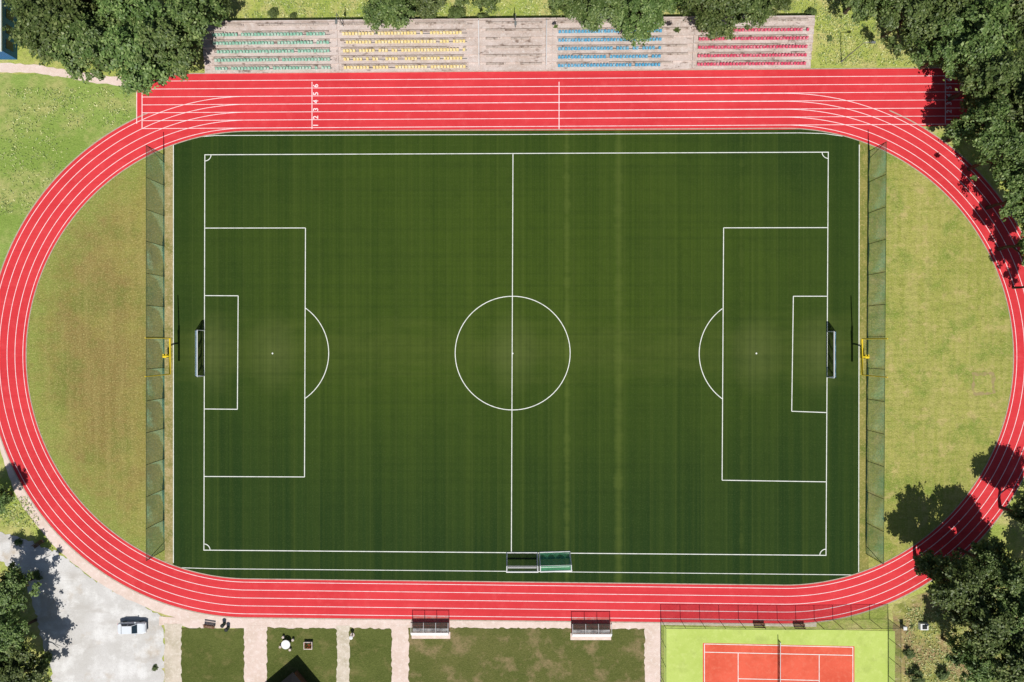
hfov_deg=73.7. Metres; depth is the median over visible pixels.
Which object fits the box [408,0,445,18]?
broadleaf tree
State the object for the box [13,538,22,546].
shrub
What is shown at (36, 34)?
broadleaf tree
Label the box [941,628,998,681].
broadleaf tree
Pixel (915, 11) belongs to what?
broadleaf tree
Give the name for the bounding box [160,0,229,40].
broadleaf tree
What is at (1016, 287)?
broadleaf tree
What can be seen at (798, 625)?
park bench
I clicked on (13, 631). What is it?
broadleaf tree
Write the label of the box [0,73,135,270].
lawn grass
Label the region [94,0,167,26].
broadleaf tree
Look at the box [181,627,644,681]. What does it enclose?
park lawn
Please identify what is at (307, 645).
flower planter
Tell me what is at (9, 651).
broadleaf tree
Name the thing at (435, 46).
concrete grandstand
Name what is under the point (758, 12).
broadleaf tree
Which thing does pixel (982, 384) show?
worn ground patch
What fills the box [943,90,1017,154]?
broadleaf tree
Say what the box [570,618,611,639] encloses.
team dugout
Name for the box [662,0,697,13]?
broadleaf tree
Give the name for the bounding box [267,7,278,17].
shrub
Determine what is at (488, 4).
broadleaf tree
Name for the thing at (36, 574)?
shrub
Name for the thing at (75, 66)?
broadleaf tree
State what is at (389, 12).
broadleaf tree
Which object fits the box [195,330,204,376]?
soccer goal
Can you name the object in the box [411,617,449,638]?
team dugout
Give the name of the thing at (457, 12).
shrub
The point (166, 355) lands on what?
american football goal
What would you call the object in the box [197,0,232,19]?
broadleaf tree
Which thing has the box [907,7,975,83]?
broadleaf tree
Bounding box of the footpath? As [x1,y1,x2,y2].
[0,63,815,681]
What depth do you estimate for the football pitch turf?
109.97 m
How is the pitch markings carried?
on the football pitch turf
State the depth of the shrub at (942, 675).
108.92 m
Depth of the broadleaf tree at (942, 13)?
99.12 m
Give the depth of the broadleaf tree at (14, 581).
103.89 m
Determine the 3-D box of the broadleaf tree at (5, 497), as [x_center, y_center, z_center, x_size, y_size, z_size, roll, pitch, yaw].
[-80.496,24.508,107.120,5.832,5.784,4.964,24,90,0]
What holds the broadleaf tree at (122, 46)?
on the ground at (1004, 528)
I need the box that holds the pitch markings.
[173,133,859,574]
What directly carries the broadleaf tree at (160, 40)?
on the ground at (1004, 528)
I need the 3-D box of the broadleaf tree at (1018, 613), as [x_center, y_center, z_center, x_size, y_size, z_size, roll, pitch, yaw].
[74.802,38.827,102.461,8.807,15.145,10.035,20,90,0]
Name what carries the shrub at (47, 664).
on the ground at (1004, 528)
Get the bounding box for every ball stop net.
[146,145,164,560]
[866,141,886,563]
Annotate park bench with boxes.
[32,539,44,548]
[203,623,214,628]
[753,622,765,627]
[793,623,805,628]
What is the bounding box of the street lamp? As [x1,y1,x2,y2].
[840,41,875,61]
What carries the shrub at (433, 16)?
on the ground at (1004, 528)
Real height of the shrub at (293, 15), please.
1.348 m
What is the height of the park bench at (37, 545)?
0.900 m
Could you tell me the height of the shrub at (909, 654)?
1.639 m
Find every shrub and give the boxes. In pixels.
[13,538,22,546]
[31,569,42,580]
[45,656,52,667]
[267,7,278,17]
[289,12,297,18]
[424,13,437,18]
[448,5,466,19]
[477,13,488,17]
[805,7,816,15]
[826,35,833,41]
[902,648,915,659]
[909,669,927,681]
[935,670,950,679]
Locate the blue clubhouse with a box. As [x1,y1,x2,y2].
[0,0,16,59]
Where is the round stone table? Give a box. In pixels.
[279,635,294,650]
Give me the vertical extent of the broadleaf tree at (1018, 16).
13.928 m
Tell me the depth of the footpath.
109.97 m
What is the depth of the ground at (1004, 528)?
110.00 m
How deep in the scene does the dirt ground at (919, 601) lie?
109.99 m
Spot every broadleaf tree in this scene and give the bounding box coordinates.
[0,485,14,513]
[0,561,41,616]
[0,607,36,662]
[0,624,25,671]
[0,639,52,681]
[1,0,53,30]
[7,0,89,65]
[41,0,114,30]
[42,10,125,83]
[81,10,176,95]
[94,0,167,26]
[130,6,203,81]
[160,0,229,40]
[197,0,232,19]
[359,0,420,33]
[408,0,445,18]
[454,0,500,17]
[547,0,591,27]
[577,0,629,32]
[608,0,640,14]
[610,0,674,46]
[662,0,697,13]
[673,0,744,40]
[716,0,774,29]
[766,0,792,17]
[843,0,893,25]
[878,0,945,54]
[902,0,979,37]
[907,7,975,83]
[912,547,989,610]
[928,0,1022,66]
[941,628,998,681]
[942,582,1017,659]
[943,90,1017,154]
[947,38,1023,113]
[957,537,1023,609]
[967,124,1023,187]
[968,614,1023,681]
[973,70,1023,132]
[985,161,1023,225]
[992,585,1023,635]
[997,220,1023,265]
[998,494,1023,536]
[1000,0,1023,51]
[1012,286,1023,288]
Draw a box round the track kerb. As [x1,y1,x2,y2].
[0,67,1023,624]
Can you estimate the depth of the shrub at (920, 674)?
108.79 m
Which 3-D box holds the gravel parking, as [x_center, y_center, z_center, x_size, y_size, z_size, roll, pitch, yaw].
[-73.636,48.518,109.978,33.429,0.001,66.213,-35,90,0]
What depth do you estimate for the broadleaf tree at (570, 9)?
104.86 m
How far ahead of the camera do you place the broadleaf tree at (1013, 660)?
98.02 m
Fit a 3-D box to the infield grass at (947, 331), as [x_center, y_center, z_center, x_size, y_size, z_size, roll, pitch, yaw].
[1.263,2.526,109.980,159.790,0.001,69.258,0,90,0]
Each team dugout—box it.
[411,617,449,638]
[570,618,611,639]
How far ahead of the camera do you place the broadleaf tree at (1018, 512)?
101.84 m
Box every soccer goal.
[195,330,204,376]
[827,331,835,377]
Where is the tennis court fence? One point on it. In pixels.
(783, 629)
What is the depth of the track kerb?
109.95 m
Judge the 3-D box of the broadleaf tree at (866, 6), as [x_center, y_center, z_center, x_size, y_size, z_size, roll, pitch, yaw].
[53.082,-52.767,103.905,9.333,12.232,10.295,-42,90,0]
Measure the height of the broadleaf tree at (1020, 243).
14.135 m
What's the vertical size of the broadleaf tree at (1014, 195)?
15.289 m
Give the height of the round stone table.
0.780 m
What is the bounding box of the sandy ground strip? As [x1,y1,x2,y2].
[165,141,868,571]
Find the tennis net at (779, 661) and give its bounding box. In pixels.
[778,639,780,681]
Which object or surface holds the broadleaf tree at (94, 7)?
on the ground at (1004, 528)
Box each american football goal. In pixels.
[145,337,170,376]
[860,338,887,377]
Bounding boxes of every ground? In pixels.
[0,0,1023,681]
[892,586,1016,681]
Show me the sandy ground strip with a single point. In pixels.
(863, 415)
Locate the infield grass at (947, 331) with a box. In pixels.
[27,145,1012,567]
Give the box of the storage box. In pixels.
[918,622,928,629]
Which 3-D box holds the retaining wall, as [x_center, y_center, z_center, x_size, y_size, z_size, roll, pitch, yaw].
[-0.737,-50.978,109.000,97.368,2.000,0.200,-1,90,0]
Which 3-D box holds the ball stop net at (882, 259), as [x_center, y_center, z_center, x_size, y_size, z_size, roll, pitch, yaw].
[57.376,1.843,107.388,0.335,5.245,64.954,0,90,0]
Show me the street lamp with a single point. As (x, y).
(872, 42)
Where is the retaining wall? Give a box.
[214,15,814,22]
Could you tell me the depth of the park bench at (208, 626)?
109.49 m
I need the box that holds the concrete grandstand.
[202,18,814,73]
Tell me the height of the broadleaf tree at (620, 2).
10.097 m
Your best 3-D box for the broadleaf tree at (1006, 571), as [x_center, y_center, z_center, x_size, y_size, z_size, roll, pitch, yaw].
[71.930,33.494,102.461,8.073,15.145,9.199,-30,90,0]
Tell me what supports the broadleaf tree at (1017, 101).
on the ground at (1004, 528)
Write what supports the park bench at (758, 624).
on the footpath
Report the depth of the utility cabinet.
109.24 m
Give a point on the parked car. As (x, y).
(135, 628)
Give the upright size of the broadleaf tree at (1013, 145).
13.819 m
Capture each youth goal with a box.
[506,552,538,572]
[539,551,571,571]
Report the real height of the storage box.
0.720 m
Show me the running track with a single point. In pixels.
(856, 104)
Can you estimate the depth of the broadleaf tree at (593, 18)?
103.47 m
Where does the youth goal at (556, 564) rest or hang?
on the football pitch turf
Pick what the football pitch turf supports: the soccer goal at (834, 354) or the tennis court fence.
the soccer goal at (834, 354)
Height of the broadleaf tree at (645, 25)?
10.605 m
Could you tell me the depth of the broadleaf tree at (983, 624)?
98.09 m
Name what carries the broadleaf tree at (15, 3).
on the ground at (1004, 528)
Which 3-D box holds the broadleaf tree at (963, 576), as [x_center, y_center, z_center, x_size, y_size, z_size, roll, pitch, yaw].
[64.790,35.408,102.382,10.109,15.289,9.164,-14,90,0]
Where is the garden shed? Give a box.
[282,670,306,681]
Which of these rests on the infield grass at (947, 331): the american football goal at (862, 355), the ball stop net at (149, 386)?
the ball stop net at (149, 386)
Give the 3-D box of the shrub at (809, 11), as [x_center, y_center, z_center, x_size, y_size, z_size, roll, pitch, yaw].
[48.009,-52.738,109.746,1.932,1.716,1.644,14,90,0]
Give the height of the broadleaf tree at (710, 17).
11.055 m
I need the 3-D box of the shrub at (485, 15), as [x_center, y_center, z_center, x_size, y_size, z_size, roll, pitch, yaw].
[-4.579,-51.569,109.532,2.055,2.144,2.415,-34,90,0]
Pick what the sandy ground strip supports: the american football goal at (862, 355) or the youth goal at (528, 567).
the american football goal at (862, 355)
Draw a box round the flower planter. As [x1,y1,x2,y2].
[303,641,312,649]
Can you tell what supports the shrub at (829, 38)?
on the ground at (1004, 528)
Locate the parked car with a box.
[117,620,146,635]
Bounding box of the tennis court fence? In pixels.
[661,619,900,681]
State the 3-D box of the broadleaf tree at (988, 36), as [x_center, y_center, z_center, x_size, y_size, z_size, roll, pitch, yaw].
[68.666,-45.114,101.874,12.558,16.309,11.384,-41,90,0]
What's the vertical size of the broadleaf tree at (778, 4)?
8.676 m
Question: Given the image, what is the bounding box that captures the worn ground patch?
[971,372,995,395]
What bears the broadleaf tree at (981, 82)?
on the ground at (1004, 528)
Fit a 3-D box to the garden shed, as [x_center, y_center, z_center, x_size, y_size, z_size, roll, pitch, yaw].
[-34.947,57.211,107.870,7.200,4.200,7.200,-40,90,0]
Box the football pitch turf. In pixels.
[173,129,858,584]
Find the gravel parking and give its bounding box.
[0,532,164,681]
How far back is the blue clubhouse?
107.83 m
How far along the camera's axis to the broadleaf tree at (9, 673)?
102.85 m
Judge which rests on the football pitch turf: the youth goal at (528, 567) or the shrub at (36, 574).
the youth goal at (528, 567)
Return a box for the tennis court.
[664,626,894,681]
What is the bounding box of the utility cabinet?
[900,624,906,629]
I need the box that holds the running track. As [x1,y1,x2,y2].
[0,68,1023,623]
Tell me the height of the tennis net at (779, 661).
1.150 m
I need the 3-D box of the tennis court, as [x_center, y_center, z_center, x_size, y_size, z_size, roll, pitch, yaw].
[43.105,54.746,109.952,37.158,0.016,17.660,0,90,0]

